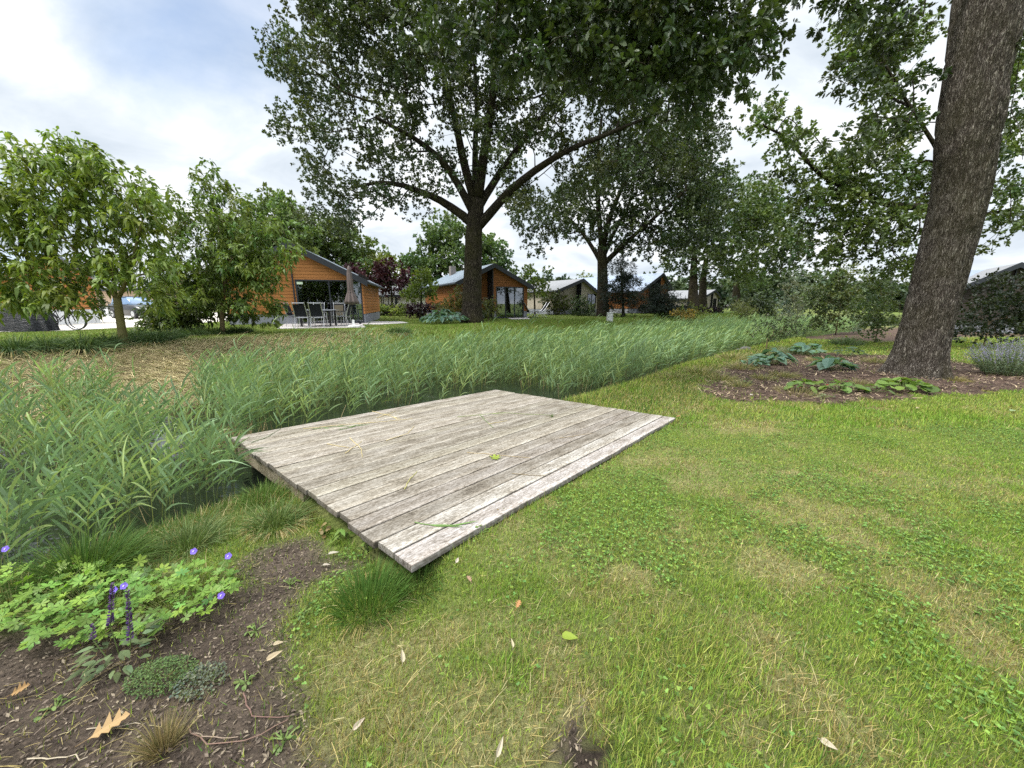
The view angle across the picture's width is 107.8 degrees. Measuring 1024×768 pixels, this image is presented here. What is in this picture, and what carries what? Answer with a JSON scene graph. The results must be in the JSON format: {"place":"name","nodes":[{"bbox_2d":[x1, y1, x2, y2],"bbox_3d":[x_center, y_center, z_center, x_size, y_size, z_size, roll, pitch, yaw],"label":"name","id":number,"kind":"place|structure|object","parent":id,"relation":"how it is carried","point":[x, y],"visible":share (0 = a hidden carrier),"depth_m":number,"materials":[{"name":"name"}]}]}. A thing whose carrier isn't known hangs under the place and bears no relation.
{"place":"outdoors","nodes":[
{"label":"outdoors","id":0,"kind":"place"},
{"bbox_2d":[0,313,226,331],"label":"driveway","id":1,"kind":"structure","parent":0,"point":[109,322],"depth_m":18.66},
{"bbox_2d":[0,304,59,331],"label":"covered bicycles","id":2,"kind":"object","parent":1,"relation":"on","point":[17,324],"visible":0.43,"depth_m":14.02,"materials":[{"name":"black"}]},
{"bbox_2d":[107,296,152,318],"bbox_3d":[-26.527,-5.434,26.447,4.150,1.530,1.790,5,13,21],"label":"parked car","id":3,"kind":"object","parent":1,"relation":"on","point":[130,302],"visible":0.34,"depth_m":25.60,"materials":[{"name":"paint"}]},
{"bbox_2d":[277,323,364,328],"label":"patio","id":4,"kind":"structure","parent":0,"point":[320,325],"depth_m":17.05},
{"bbox_2d":[291,302,312,327],"bbox_3d":[-9.199,-3.034,16.386,0.590,1.089,0.651,-1,12,-6],"label":"garden chair","id":5,"kind":"object","parent":4,"relation":"on","point":[299,310],"visible":0.93,"depth_m":16.20,"materials":[{"name":"fabric"}]},
{"bbox_2d":[307,302,327,326],"bbox_3d":[-8.538,-3.045,16.434,0.590,1.089,0.651,-2,12,-8],"label":"garden chair","id":6,"kind":"object","parent":4,"relation":"on","point":[315,310],"visible":0.98,"depth_m":16.25,"materials":[{"name":"fabric"}]},
{"bbox_2d":[331,302,346,324],"bbox_3d":[-8.409,-3.408,18.117,0.590,1.089,0.651,-3,12,-11],"label":"garden chair","id":7,"kind":"object","parent":4,"relation":"on","point":[338,306],"visible":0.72,"depth_m":18.21,"materials":[{"name":"black metal"}]},
{"bbox_2d":[344,266,359,326],"bbox_3d":[-7.084,-3.843,16.463,0.636,2.630,0.611,-5,13,-22],"label":"parasol","id":8,"kind":"object","parent":4,"relation":"on","point":[351,298],"visible":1,"depth_m":16.30,"materials":[{"name":"grey fabric"}]},
{"bbox_2d":[0,317,900,576],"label":"water","id":9,"kind":"structure","parent":0,"point":[245,478],"depth_m":5.44,"materials":[{"name":"black liquid"}]},
{"bbox_2d":[0,325,856,568],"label":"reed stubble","id":10,"kind":"object","parent":9,"relation":"in","point":[323,419],"visible":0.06,"depth_m":5.83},
{"bbox_2d":[0,399,1022,767],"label":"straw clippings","id":11,"kind":"object","parent":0,"point":[578,635],"visible":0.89,"depth_m":1.70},
{"bbox_2d":[0,305,1023,767],"bbox_3d":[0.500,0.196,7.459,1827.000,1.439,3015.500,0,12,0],"label":"ground","id":12,"kind":"structure","parent":0,"point":[590,749],"depth_m":1.92,"materials":[{"name":"plant"}]},
{"bbox_2d":[0,328,69,360],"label":"sedge tussock","id":13,"kind":"object","parent":12,"relation":"on","point":[4,349],"visible":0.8,"depth_m":8.23,"materials":[{"name":"green plant"}]},
{"bbox_2d":[7,331,88,355],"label":"sedge tussock","id":14,"kind":"object","parent":12,"relation":"on","point":[47,340],"visible":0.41,"depth_m":8.55,"materials":[{"name":"green plant"}]},
{"bbox_2d":[0,250,101,324],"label":"wooden cabin","id":15,"kind":"object","parent":12,"relation":"on","point":[81,320],"visible":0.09,"depth_m":19.08,"materials":[{"name":"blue wood"}]},
{"bbox_2d":[33,695,76,721],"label":"weed","id":16,"kind":"object","parent":12,"relation":"on","point":[53,708],"visible":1,"depth_m":1.59,"materials":[{"name":"green plant"}]},
{"bbox_2d":[0,546,116,629],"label":"cranesbill","id":17,"kind":"object","parent":12,"relation":"on","point":[28,592],"visible":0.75,"depth_m":2.10,"materials":[{"name":"green plant"}]},
{"bbox_2d":[37,331,132,358],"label":"sedge tussock","id":18,"kind":"object","parent":12,"relation":"on","point":[91,345],"visible":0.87,"depth_m":8.94,"materials":[{"name":"green plant"}]},
{"bbox_2d":[0,515,178,615],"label":"grass tuft","id":19,"kind":"object","parent":12,"relation":"on","point":[83,551],"visible":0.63,"depth_m":2.40,"materials":[{"name":"plant"}]},
{"bbox_2d":[0,554,185,650],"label":"cranesbill","id":20,"kind":"object","parent":12,"relation":"on","point":[35,632],"visible":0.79,"depth_m":2.00,"materials":[{"name":"green plant"}]},
{"bbox_2d":[0,126,197,344],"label":"tree","id":21,"kind":"object","parent":12,"relation":"on","point":[41,297],"visible":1,"depth_m":8.92,"materials":[{"name":"green plant"}]},
{"bbox_2d":[75,708,129,746],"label":"fallen leaf","id":22,"kind":"object","parent":12,"relation":"on","point":[116,721],"visible":1,"depth_m":1.50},
{"bbox_2d":[68,330,136,347],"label":"sedge tussock","id":23,"kind":"object","parent":12,"relation":"on","point":[115,338],"visible":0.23,"depth_m":9.60,"materials":[{"name":"green plant"}]},
{"bbox_2d":[65,582,169,690],"bbox_3d":[-1.889,1.130,1.779,0.328,0.451,0.364,12,17,43],"label":"sage","id":24,"kind":"object","parent":12,"relation":"on","point":[126,669],"visible":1,"depth_m":1.75,"materials":[{"name":"green plant"}]},
{"bbox_2d":[94,275,202,315],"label":"beige house","id":25,"kind":"structure","parent":12,"relation":"on","point":[108,298],"depth_m":30.17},
{"bbox_2d":[122,327,187,346],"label":"sedge tussock","id":26,"kind":"object","parent":12,"relation":"on","point":[154,339],"visible":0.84,"depth_m":10.22,"materials":[{"name":"green plant"}]},
{"bbox_2d":[112,689,205,767],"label":"feather grass tuft","id":27,"kind":"object","parent":12,"relation":"on","point":[163,739],"visible":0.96,"depth_m":1.44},
{"bbox_2d":[122,653,198,699],"bbox_3d":[-1.616,1.327,1.722,0.309,0.098,0.210,0,12,0],"label":"creeping thyme","id":28,"kind":"object","parent":12,"relation":"on","point":[150,673],"visible":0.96,"depth_m":1.71,"materials":[{"name":"green plant"}]},
{"bbox_2d":[93,548,244,645],"bbox_3d":[-1.878,1.133,2.112,0.674,0.347,0.607,0,12,0],"label":"cranesbill","id":29,"kind":"object","parent":12,"relation":"on","point":[192,579],"visible":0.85,"depth_m":2.09,"materials":[{"name":"green plant"}]},
{"bbox_2d":[136,502,238,570],"bbox_3d":[-2.356,1.095,2.721,0.677,0.290,0.720,0,12,0],"label":"grass tuft","id":30,"kind":"object","parent":12,"relation":"on","point":[191,527],"visible":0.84,"depth_m":2.75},
{"bbox_2d":[171,323,216,336],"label":"sedge tussock","id":31,"kind":"object","parent":12,"relation":"on","point":[192,330],"visible":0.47,"depth_m":12.31,"materials":[{"name":"green plant"}]},
{"bbox_2d":[125,269,271,331],"bbox_3d":[-11.335,-2.836,13.272,5.193,2.418,1.955,0,12,0],"label":"green shrub","id":32,"kind":"object","parent":12,"relation":"on","point":[151,321],"visible":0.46,"depth_m":13.11,"materials":[{"name":"green plant"}]},
{"bbox_2d":[169,658,229,703],"bbox_3d":[-1.424,1.340,1.706,0.230,0.082,0.190,0,12,0],"label":"grey herb","id":33,"kind":"object","parent":12,"relation":"on","point":[192,675],"visible":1,"depth_m":1.69,"materials":[{"name":"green plant"}]},
{"bbox_2d":[0,327,417,444],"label":"cut straw","id":34,"kind":"object","parent":12,"relation":"on","point":[183,358],"visible":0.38,"depth_m":8.92,"materials":[{"name":"plant"}]},
{"bbox_2d":[197,324,236,335],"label":"sedge tussock","id":35,"kind":"object","parent":12,"relation":"on","point":[214,332],"visible":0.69,"depth_m":12.71,"materials":[{"name":"green plant"}]},
{"bbox_2d":[140,157,306,334],"bbox_3d":[-9.655,-4.338,12.358,6.005,5.495,2.437,0,12,0],"label":"tree","id":36,"kind":"object","parent":12,"relation":"on","point":[228,268],"visible":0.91,"depth_m":12.06,"materials":[{"name":"green plant"}]},
{"bbox_2d":[230,475,293,509],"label":"grass tuft","id":37,"kind":"object","parent":12,"relation":"on","point":[262,489],"visible":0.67,"depth_m":3.47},
{"bbox_2d":[202,182,327,267],"bbox_3d":[-21.763,-11.384,32.216,12.543,11.075,7.688,0,12,0],"label":"leafy tree","id":38,"kind":"object","parent":12,"relation":"on","point":[279,206],"visible":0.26,"depth_m":30.61,"materials":[{"name":"green plant"}]},
{"bbox_2d":[219,492,320,543],"bbox_3d":[-1.899,1.092,3.026,0.788,0.336,0.763,0,12,0],"label":"grass tuft","id":39,"kind":"object","parent":12,"relation":"on","point":[275,517],"visible":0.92,"depth_m":3.02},
{"bbox_2d":[269,725,299,755],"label":"weed","id":40,"kind":"object","parent":12,"relation":"on","point":[289,736],"visible":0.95,"depth_m":1.49,"materials":[{"name":"green plant"}]},
{"bbox_2d":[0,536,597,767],"bbox_3d":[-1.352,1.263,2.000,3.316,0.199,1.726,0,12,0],"label":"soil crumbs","id":41,"kind":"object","parent":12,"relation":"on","point":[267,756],"visible":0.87,"depth_m":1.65,"materials":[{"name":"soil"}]},
{"bbox_2d":[220,241,383,324],"bbox_3d":[-11.805,-5.651,22.306,7.240,4.340,7.552,-3,12,-13],"label":"wooden cabin","id":42,"kind":"object","parent":12,"relation":"on","point":[314,278],"visible":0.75,"depth_m":19.41,"materials":[{"name":"orange wood"}]},
{"bbox_2d":[295,279,363,323],"bbox_3d":[-9.492,-4.307,19.584,3.160,2.220,0.190,-3,12,-13],"label":"glass door","id":43,"kind":"structure","parent":42,"relation":"in","point":[357,313],"depth_m":19.72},
{"bbox_2d":[295,206,379,270],"bbox_3d":[-17.732,-11.803,36.367,10.295,10.114,7.493,0,12,0],"label":"leafy tree","id":44,"kind":"object","parent":12,"relation":"on","point":[339,251],"visible":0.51,"depth_m":34.63,"materials":[{"name":"green plant"}]},
{"bbox_2d":[343,261,376,283],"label":"purple tree","id":45,"kind":"object","parent":12,"relation":"on","point":[357,271],"visible":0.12,"depth_m":31.23,"materials":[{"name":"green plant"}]},
{"bbox_2d":[307,552,418,643],"bbox_3d":[-0.820,1.197,2.158,0.662,0.241,0.661,0,12,0],"label":"grass tuft","id":46,"kind":"object","parent":12,"relation":"on","point":[371,578],"visible":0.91,"depth_m":2.17,"materials":[{"name":"plant"}]},
{"bbox_2d":[0,312,758,405],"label":"lawn grass","id":47,"kind":"structure","parent":12,"relation":"on","point":[428,326],"depth_m":17.30,"materials":[{"name":"plant"}]},
{"bbox_2d":[362,244,406,279],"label":"leafy tree","id":48,"kind":"object","parent":12,"relation":"on","point":[381,255],"visible":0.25,"depth_m":41.32,"materials":[{"name":"green plant"}]},
{"bbox_2d":[369,257,413,315],"bbox_3d":[-10.218,-7.980,30.908,4.620,4.880,3.112,2,12,10],"label":"purple tree","id":49,"kind":"object","parent":12,"relation":"on","point":[380,270],"visible":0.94,"depth_m":30.44,"materials":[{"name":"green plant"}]},
{"bbox_2d":[380,302,406,316],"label":"leafy shrub","id":50,"kind":"object","parent":12,"relation":"on","point":[399,311],"visible":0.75,"depth_m":28.41,"materials":[{"name":"green plant"}]},
{"bbox_2d":[379,286,426,312],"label":"white house","id":51,"kind":"structure","parent":12,"relation":"on","point":[386,300],"depth_m":42.94,"materials":[{"name":"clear glass"}]},
{"bbox_2d":[368,549,451,609],"bbox_3d":[-0.566,1.152,2.307,0.575,0.197,0.574,9,15,35],"label":"grass tuft","id":52,"kind":"object","parent":12,"relation":"on","point":[418,576],"visible":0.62,"depth_m":2.27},
{"bbox_2d":[0,345,827,655],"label":"bank grass","id":53,"kind":"structure","parent":12,"relation":"on","point":[236,501],"depth_m":3.34,"materials":[{"name":"plant"}]},
{"bbox_2d":[398,267,438,318],"bbox_3d":[-6.119,-5.878,24.366,2.932,3.520,2.123,0,12,0],"label":"leafy tree","id":54,"kind":"object","parent":12,"relation":"on","point":[430,288],"visible":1,"depth_m":23.91,"materials":[{"name":"green plant"}]},
{"bbox_2d":[404,301,441,317],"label":"hedge","id":55,"kind":"object","parent":12,"relation":"on","point":[411,308],"visible":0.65,"depth_m":26.66,"materials":[{"name":"purple plant"}]},
{"bbox_2d":[0,311,858,572],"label":"reed bed","id":56,"kind":"object","parent":12,"relation":"on","point":[637,345],"visible":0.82,"depth_m":5.93,"materials":[{"name":"green plant"}]},
{"bbox_2d":[393,207,484,286],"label":"leafy tree","id":57,"kind":"object","parent":12,"relation":"on","point":[445,259],"visible":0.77,"depth_m":42.55,"materials":[{"name":"green plant"}]},
{"bbox_2d":[419,309,468,322],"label":"hosta","id":58,"kind":"object","parent":12,"relation":"on","point":[443,316],"visible":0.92,"depth_m":19.48,"materials":[{"name":"green plant"}]},
{"bbox_2d":[431,284,462,320],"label":"leafy shrub","id":59,"kind":"object","parent":12,"relation":"on","point":[446,304],"visible":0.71,"depth_m":22.78,"materials":[{"name":"green plant"}]},
{"bbox_2d":[231,390,674,571],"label":"wooden deck","id":60,"kind":"structure","parent":12,"relation":"on","point":[368,498],"depth_m":3.99,"materials":[{"name":"grey wood"}]},
{"bbox_2d":[420,263,533,318],"bbox_3d":[-3.233,-7.387,30.164,6.050,4.420,9.612,-6,14,-26],"label":"wooden cabin","id":61,"kind":"object","parent":12,"relation":"on","point":[507,289],"visible":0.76,"depth_m":27.09,"materials":[{"name":"orange wood"}]},
{"bbox_2d":[496,286,523,317],"bbox_3d":[-0.162,-5.906,27.044,2.230,2.200,0.190,-6,14,-26],"label":"glass door","id":62,"kind":"structure","parent":61,"relation":"in","point":[520,312],"depth_m":27.32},
{"bbox_2d":[459,232,519,275],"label":"leafy tree","id":63,"kind":"object","parent":12,"relation":"on","point":[491,248],"visible":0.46,"depth_m":43.01,"materials":[{"name":"green plant"}]},
{"bbox_2d":[481,295,502,319],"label":"leafy shrub","id":64,"kind":"object","parent":12,"relation":"on","point":[488,307],"visible":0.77,"depth_m":23.00,"materials":[{"name":"green plant"}]},
{"bbox_2d":[251,0,740,322],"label":"oak tree","id":65,"kind":"object","parent":12,"relation":"on","point":[476,219],"visible":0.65,"depth_m":17.44,"materials":[{"name":"green plant"}]},
{"bbox_2d":[94,269,911,311],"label":"distant wood","id":66,"kind":"object","parent":12,"relation":"on","point":[679,285],"visible":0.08,"depth_m":79.42,"materials":[{"name":"green plant"}]},
{"bbox_2d":[518,263,554,313],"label":"leafy tree","id":67,"kind":"object","parent":12,"relation":"on","point":[527,277],"visible":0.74,"depth_m":32.65,"materials":[{"name":"green plant"}]},
{"bbox_2d":[538,288,572,314],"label":"leafy shrub","id":68,"kind":"object","parent":12,"relation":"on","point":[563,306],"visible":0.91,"depth_m":34.98,"materials":[{"name":"green plant"}]},
{"bbox_2d":[527,278,596,313],"bbox_3d":[4.638,-9.096,39.697,6.100,3.740,7.612,-8,14,-32],"label":"wooden cabin","id":69,"kind":"object","parent":12,"relation":"on","point":[575,287],"visible":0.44,"depth_m":37.26,"materials":[{"name":"white wood"}]},
{"bbox_2d":[568,294,595,315],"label":"leafy shrub","id":70,"kind":"object","parent":12,"relation":"on","point":[583,305],"visible":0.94,"depth_m":32.11,"materials":[{"name":"green plant"}]},
{"bbox_2d":[495,102,740,315],"bbox_3d":[8.675,-14.117,29.715,19.918,17.456,9.966,0,12,0],"label":"oak tree","id":71,"kind":"object","parent":12,"relation":"on","point":[686,196],"visible":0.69,"depth_m":28.50,"materials":[{"name":"green plant"}]},
{"bbox_2d":[577,273,671,313],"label":"wooden cabin","id":72,"kind":"object","parent":12,"relation":"on","point":[660,278],"visible":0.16,"depth_m":40.67,"materials":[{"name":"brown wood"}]},
{"bbox_2d":[597,256,657,317],"bbox_3d":[8.579,-7.238,28.233,4.730,4.755,3.082,0,12,0],"label":"pine tree","id":73,"kind":"object","parent":12,"relation":"on","point":[623,277],"visible":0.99,"depth_m":27.90,"materials":[{"name":"green plant"}]},
{"bbox_2d":[286,414,1023,767],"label":"clover","id":74,"kind":"object","parent":12,"relation":"on","point":[874,588],"visible":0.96,"depth_m":2.46,"materials":[{"name":"green plant"}]},
{"bbox_2d":[638,282,692,317],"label":"bush","id":75,"kind":"object","parent":12,"relation":"on","point":[660,299],"visible":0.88,"depth_m":29.95,"materials":[{"name":"green plant"}]},
{"bbox_2d":[638,305,725,313],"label":"hedge","id":76,"kind":"object","parent":12,"relation":"on","point":[717,309],"visible":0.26,"depth_m":37.52,"materials":[{"name":"green plant"}]},
{"bbox_2d":[669,307,697,322],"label":"yellow shrub","id":77,"kind":"object","parent":12,"relation":"on","point":[681,314],"visible":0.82,"depth_m":26.44,"materials":[{"name":"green plant"}]},
{"bbox_2d":[668,290,721,309],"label":"wooden cabin","id":78,"kind":"object","parent":12,"relation":"on","point":[713,296],"visible":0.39,"depth_m":50.91,"materials":[{"name":"black wood"}]},
{"bbox_2d":[388,0,1023,380],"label":"oak tree","id":79,"kind":"object","parent":12,"relation":"on","point":[985,41],"visible":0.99,"depth_m":7.17,"materials":[{"name":"green plant"}]},
{"bbox_2d":[652,150,759,311],"bbox_3d":[21.331,-15.986,39.497,11.554,17.063,7.742,-3,13,-13],"label":"oak tree","id":80,"kind":"object","parent":12,"relation":"on","point":[691,256],"visible":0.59,"depth_m":38.73,"materials":[{"name":"green plant"}]},
{"bbox_2d":[680,363,731,375],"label":"grass clump","id":81,"kind":"object","parent":12,"relation":"on","point":[702,371],"visible":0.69,"depth_m":9.89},
{"bbox_2d":[703,370,742,381],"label":"grass clump","id":82,"kind":"object","parent":12,"relation":"on","point":[719,378],"visible":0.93,"depth_m":9.13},
{"bbox_2d":[723,359,758,369],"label":"grass clump","id":83,"kind":"object","parent":12,"relation":"on","point":[743,367],"visible":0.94,"depth_m":10.69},
{"bbox_2d":[728,299,758,320],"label":"grassy shrub","id":84,"kind":"object","parent":12,"relation":"on","point":[739,309],"visible":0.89,"depth_m":27.42,"materials":[{"name":"green plant"}]},
{"bbox_2d":[697,178,795,309],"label":"oak tree","id":85,"kind":"object","parent":12,"relation":"on","point":[759,217],"visible":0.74,"depth_m":42.40,"materials":[{"name":"green plant"}]},
{"bbox_2d":[718,287,791,318],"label":"dark shrub","id":86,"kind":"object","parent":12,"relation":"on","point":[766,307],"visible":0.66,"depth_m":32.03,"materials":[{"name":"green plant"}]},
{"bbox_2d":[741,356,770,366],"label":"hosta","id":87,"kind":"object","parent":12,"relation":"on","point":[757,362],"visible":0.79,"depth_m":10.81,"materials":[{"name":"green plant"}]},
{"bbox_2d":[719,170,819,310],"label":"oak tree","id":88,"kind":"object","parent":12,"relation":"on","point":[780,254],"visible":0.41,"depth_m":50.36,"materials":[{"name":"green plant"}]},
{"bbox_2d":[747,347,798,364],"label":"hosta","id":89,"kind":"object","parent":12,"relation":"on","point":[782,357],"visible":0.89,"depth_m":11.26,"materials":[{"name":"green plant"}]},
{"bbox_2d":[746,311,814,347],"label":"shrub","id":90,"kind":"object","parent":12,"relation":"on","point":[784,328],"visible":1,"depth_m":15.30,"materials":[{"name":"green plant"}]},
{"bbox_2d":[768,343,820,355],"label":"grass clump","id":91,"kind":"object","parent":12,"relation":"on","point":[794,352],"visible":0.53,"depth_m":13.76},
{"bbox_2d":[773,267,818,322],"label":"willow shrub","id":92,"kind":"object","parent":12,"relation":"on","point":[798,306],"visible":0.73,"depth_m":26.23,"materials":[{"name":"green plant"}]},
{"bbox_2d":[767,383,828,399],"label":"grass clump","id":93,"kind":"object","parent":12,"relation":"on","point":[779,389],"visible":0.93,"depth_m":7.74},
{"bbox_2d":[783,378,818,393],"bbox_3d":[6.204,0.031,7.951,0.503,0.269,0.572,-7,14,-31],"label":"bergenia","id":94,"kind":"object","parent":12,"relation":"on","point":[799,383],"visible":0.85,"depth_m":7.99,"materials":[{"name":"green plant"}]},
{"bbox_2d":[787,342,826,353],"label":"hosta","id":95,"kind":"object","parent":12,"relation":"on","point":[804,346],"visible":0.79,"depth_m":13.57,"materials":[{"name":"green plant"}]},
{"bbox_2d":[805,355,859,370],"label":"hosta","id":96,"kind":"object","parent":12,"relation":"on","point":[826,362],"visible":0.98,"depth_m":10.06,"materials":[{"name":"green plant"}]},
{"bbox_2d":[793,258,878,334],"bbox_3d":[19.726,-5.209,22.485,5.839,4.481,2.812,0,12,0],"label":"flowering shrub","id":97,"kind":"object","parent":12,"relation":"on","point":[823,302],"visible":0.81,"depth_m":22.10,"materials":[{"name":"green plant"}]},
{"bbox_2d":[816,379,871,392],"bbox_3d":[7.081,0.006,8.023,1.160,0.260,1.004,0,12,0],"label":"bergenia","id":98,"kind":"object","parent":12,"relation":"on","point":[846,389],"visible":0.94,"depth_m":7.84,"materials":[{"name":"green plant"}]},
{"bbox_2d":[821,336,873,346],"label":"grass clump","id":99,"kind":"object","parent":12,"relation":"on","point":[851,342],"visible":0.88,"depth_m":16.87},
{"bbox_2d":[688,352,1023,404],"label":"bark mulch","id":100,"kind":"object","parent":12,"relation":"on","point":[874,369],"visible":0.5,"depth_m":8.80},
{"bbox_2d":[843,267,910,342],"bbox_3d":[17.177,-3.717,17.712,3.988,3.578,2.094,-6,14,-26],"label":"green shrub","id":101,"kind":"object","parent":12,"relation":"on","point":[881,305],"visible":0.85,"depth_m":17.49,"materials":[{"name":"green plant"}]},
{"bbox_2d":[737,0,1023,286],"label":"oak tree","id":102,"kind":"object","parent":12,"relation":"on","point":[840,177],"visible":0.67,"depth_m":13.28,"materials":[{"name":"green plant"}]},
{"bbox_2d":[875,377,940,392],"bbox_3d":[8.348,0.000,7.887,1.084,0.303,0.952,-10,15,-38],"label":"bergenia","id":103,"kind":"object","parent":12,"relation":"on","point":[906,382],"visible":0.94,"depth_m":7.84,"materials":[{"name":"green plant"}]},
{"bbox_2d":[952,267,1023,346],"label":"dark shrub","id":104,"kind":"object","parent":12,"relation":"on","point":[1003,306],"visible":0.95,"depth_m":15.45,"materials":[{"name":"green plant"}]},
{"bbox_2d":[955,262,1023,333],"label":"wooden house","id":105,"kind":"structure","parent":12,"relation":"on","point":[1016,268],"depth_m":24.01,"materials":[{"name":"black wood"}]},
{"bbox_2d":[964,335,1023,375],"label":"catmint","id":106,"kind":"object","parent":12,"relation":"on","point":[1008,366],"visible":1,"depth_m":9.67,"materials":[{"name":"green plant"}]},
{"bbox_2d":[0,333,1023,767],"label":"lawn grass","id":107,"kind":"structure","parent":0,"point":[936,411],"depth_m":2.00,"materials":[{"name":"plant"}]},
{"bbox_2d":[0,0,1023,283],"label":"sky","id":108,"kind":"structure","parent":0,"point":[160,86],"materials":[{"name":"white"}]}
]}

